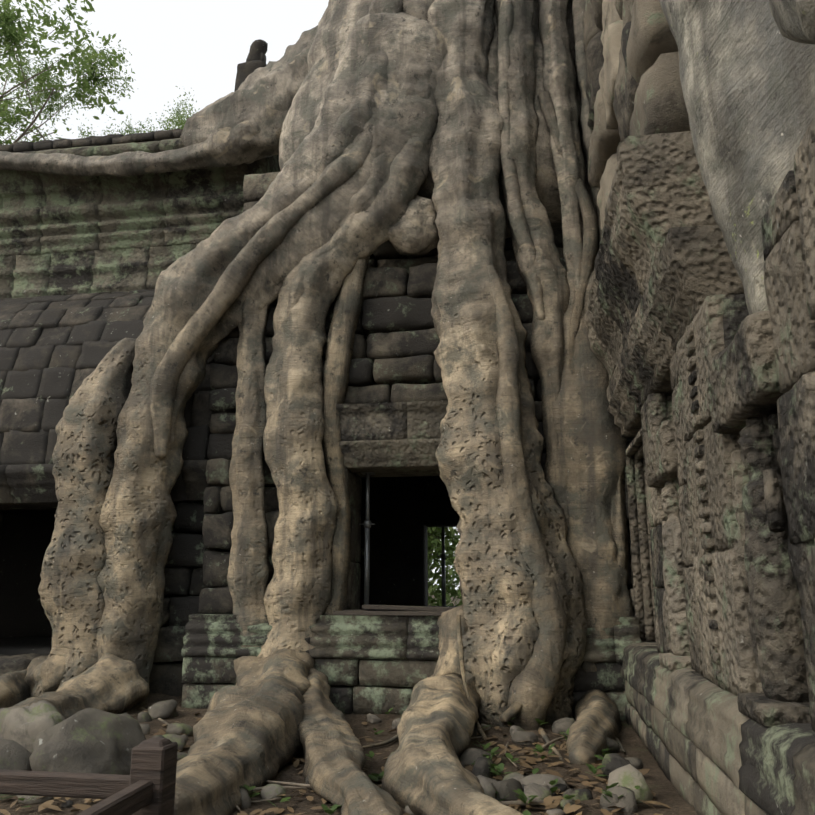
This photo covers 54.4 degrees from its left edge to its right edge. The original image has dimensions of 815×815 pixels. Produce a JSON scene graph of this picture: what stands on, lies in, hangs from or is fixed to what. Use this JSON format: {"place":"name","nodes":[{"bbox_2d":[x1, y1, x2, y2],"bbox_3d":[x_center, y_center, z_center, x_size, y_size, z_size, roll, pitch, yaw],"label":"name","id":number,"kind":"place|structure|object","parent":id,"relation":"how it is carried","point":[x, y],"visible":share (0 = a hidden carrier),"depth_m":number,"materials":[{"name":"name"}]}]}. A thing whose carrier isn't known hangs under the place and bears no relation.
{"place":"outdoors","nodes":[
{"label":"outdoors","id":0,"kind":"place"},
{"bbox_2d":[0,509,56,655],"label":"gallery interior walls","id":1,"kind":"structure","parent":0,"point":[25,541],"depth_m":12.52,"materials":[{"name":"black stone"}]},
{"bbox_2d":[0,460,211,509],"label":"stone lintel","id":2,"kind":"structure","parent":1,"relation":"on","point":[26,486],"depth_m":9.35,"materials":[{"name":"grey stone"}]},
{"bbox_2d":[0,289,214,464],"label":"stone roof","id":3,"kind":"structure","parent":2,"relation":"on","point":[55,350],"depth_m":9.96,"materials":[{"name":"grey stone"}]},
{"bbox_2d":[0,502,213,695],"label":"gallery wall","id":4,"kind":"structure","parent":0,"point":[185,585],"depth_m":9.01,"materials":[{"name":"grey stone"}]},
{"bbox_2d":[0,138,280,298],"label":"stone cornice","id":5,"kind":"structure","parent":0,"point":[65,234],"depth_m":11.81,"materials":[{"name":"grey stone"}]},
{"bbox_2d":[0,128,182,152],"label":"gallery roof","id":6,"kind":"structure","parent":5,"relation":"on","point":[25,146],"depth_m":11.91,"materials":[{"name":"grey stone"}]},
{"bbox_2d":[234,39,267,91],"bbox_3d":[-2.519,-5.476,13.068,0.547,1.275,0.554,-2,-13,8],"label":"roof finial","id":7,"kind":"object","parent":6,"relation":"on","point":[256,58],"visible":0.29,"depth_m":12.87,"materials":[{"name":"stone"}]},
{"bbox_2d":[0,0,459,589],"label":"sky","id":8,"kind":"structure","parent":0,"point":[198,45],"materials":[{"name":"white"}]},
{"bbox_2d":[0,591,697,814],"bbox_3d":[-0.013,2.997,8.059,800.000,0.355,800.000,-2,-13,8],"label":"ground","id":9,"kind":"structure","parent":0,"point":[659,784],"depth_m":5.60,"materials":[{"name":"brown soil"}]},
{"bbox_2d":[0,0,134,144],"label":"foliage","id":10,"kind":"object","parent":9,"relation":"on","point":[45,18],"visible":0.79,"depth_m":20.67,"materials":[{"name":"green plant"}]},
{"bbox_2d":[0,700,146,799],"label":"boulder","id":11,"kind":"object","parent":9,"relation":"on","point":[44,735],"visible":0.65,"depth_m":4.97,"materials":[{"name":"stone"}]},
{"bbox_2d":[0,737,177,814],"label":"fence","id":12,"kind":"object","parent":9,"relation":"on","point":[146,786],"visible":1,"depth_m":2.29,"materials":[{"name":"brown wood"}]},
{"bbox_2d":[0,0,199,144],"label":"foliage","id":13,"kind":"object","parent":9,"relation":"on","point":[51,95],"visible":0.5,"depth_m":24.11,"materials":[{"name":"green plant"}]},
{"bbox_2d":[0,604,624,814],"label":"tree roots","id":14,"kind":"object","parent":9,"relation":"on","point":[263,721],"visible":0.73,"depth_m":5.76,"materials":[{"name":"brown plant"}]},
{"bbox_2d":[0,0,631,729],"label":"tree roots","id":15,"kind":"object","parent":9,"relation":"on","point":[412,126],"visible":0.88,"depth_m":8.71,"materials":[{"name":"brown plant"}]},
{"bbox_2d":[18,708,639,814],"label":"ground plants","id":16,"kind":"object","parent":9,"relation":"on","point":[522,797],"visible":0.42,"depth_m":5.19,"materials":[{"name":"green plant"}]},
{"bbox_2d":[17,699,653,814],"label":"rubble rocks","id":17,"kind":"object","parent":9,"relation":"on","point":[625,773],"visible":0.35,"depth_m":4.88,"materials":[{"name":"stone"}]},
{"bbox_2d":[0,708,672,814],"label":"leaf litter","id":18,"kind":"object","parent":9,"relation":"on","point":[548,804],"visible":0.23,"depth_m":4.94,"materials":[{"name":"brown plant"}]},
{"bbox_2d":[130,710,567,810],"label":"fallen twigs","id":19,"kind":"object","parent":9,"relation":"on","point":[292,785],"visible":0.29,"depth_m":4.92,"materials":[{"name":"brown wood"}]},
{"bbox_2d":[181,614,640,720],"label":"wall plinth","id":20,"kind":"structure","parent":9,"relation":"on","point":[374,664],"depth_m":7.93,"materials":[{"name":"green stone"}]},
{"bbox_2d":[334,604,454,615],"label":"door sill planks","id":21,"kind":"object","parent":20,"relation":"on","point":[388,610],"depth_m":8.13,"materials":[{"name":"brown wood"}]},
{"bbox_2d":[198,172,630,613],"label":"back wall","id":22,"kind":"structure","parent":20,"relation":"on","point":[393,359],"depth_m":8.94,"materials":[{"name":"stone"}]},
{"bbox_2d":[329,400,447,609],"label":"door frame","id":23,"kind":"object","parent":22,"relation":"in","point":[392,439],"depth_m":8.60,"materials":[{"name":"grey stone"}]},
{"bbox_2d":[354,335,632,608],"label":"interior room walls","id":24,"kind":"structure","parent":20,"relation":"on","point":[405,512],"depth_m":11.76,"materials":[{"name":"stone"}]},
{"bbox_2d":[359,472,448,606],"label":"steel props","id":25,"kind":"object","parent":24,"relation":"on","point":[367,524],"visible":0.9,"depth_m":8.92,"materials":[{"name":"grey metal"}]},
{"bbox_2d":[427,527,441,565],"bbox_3d":[0.656,0.405,21.199,6.922,11.146,10.937,-11,-17,39],"label":"foliage","id":26,"kind":"object","parent":9,"relation":"on","point":[432,539],"depth_m":20.73,"materials":[{"name":"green plant"}]},
{"bbox_2d":[427,527,462,605],"bbox_3d":[0.507,2.776,20.214,5.720,6.173,3.762,-2,-13,8],"label":"foliage","id":27,"kind":"object","parent":9,"relation":"on","point":[450,538],"visible":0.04,"depth_m":18.92,"materials":[{"name":"green plant"}]},
{"bbox_2d":[322,91,597,739],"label":"peeled tree roots","id":28,"kind":"object","parent":9,"relation":"on","point":[342,329],"visible":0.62,"depth_m":8.65,"materials":[{"name":"brown plant"}]},
{"bbox_2d":[620,641,814,814],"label":"plinth wall","id":29,"kind":"structure","parent":9,"relation":"on","point":[712,749],"depth_m":3.91,"materials":[{"name":"stone"}]},
{"bbox_2d":[624,118,814,731],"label":"wall","id":30,"kind":"structure","parent":29,"relation":"on","point":[734,365],"depth_m":3.81,"materials":[{"name":"stone"}]},
{"bbox_2d":[625,428,656,640],"bbox_3d":[2.261,1.211,7.284,0.251,1.877,1.401,-2,-13,8],"label":"window frame","id":31,"kind":"object","parent":30,"relation":"attached to","point":[641,556],"visible":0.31,"depth_m":7.86,"materials":[{"name":"stone"}]},
{"bbox_2d":[659,408,810,726],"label":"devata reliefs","id":32,"kind":"object","parent":30,"relation":"attached to","point":[783,698],"visible":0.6,"depth_m":3.32,"materials":[{"name":"stone"}]},
{"bbox_2d":[659,0,814,314],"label":"tree trunk","id":33,"kind":"object","parent":30,"relation":"on","point":[747,72],"visible":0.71,"depth_m":3.54,"materials":[{"name":"grey plant"}]},
{"bbox_2d":[583,0,690,229],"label":"tree roots","id":34,"kind":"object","parent":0,"point":[633,86],"depth_m":6.40,"materials":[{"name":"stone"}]},
{"bbox_2d":[584,131,744,439],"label":"stone block","id":35,"kind":"structure","parent":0,"point":[664,268],"depth_m":5.21,"materials":[{"name":"stone"}]}
]}

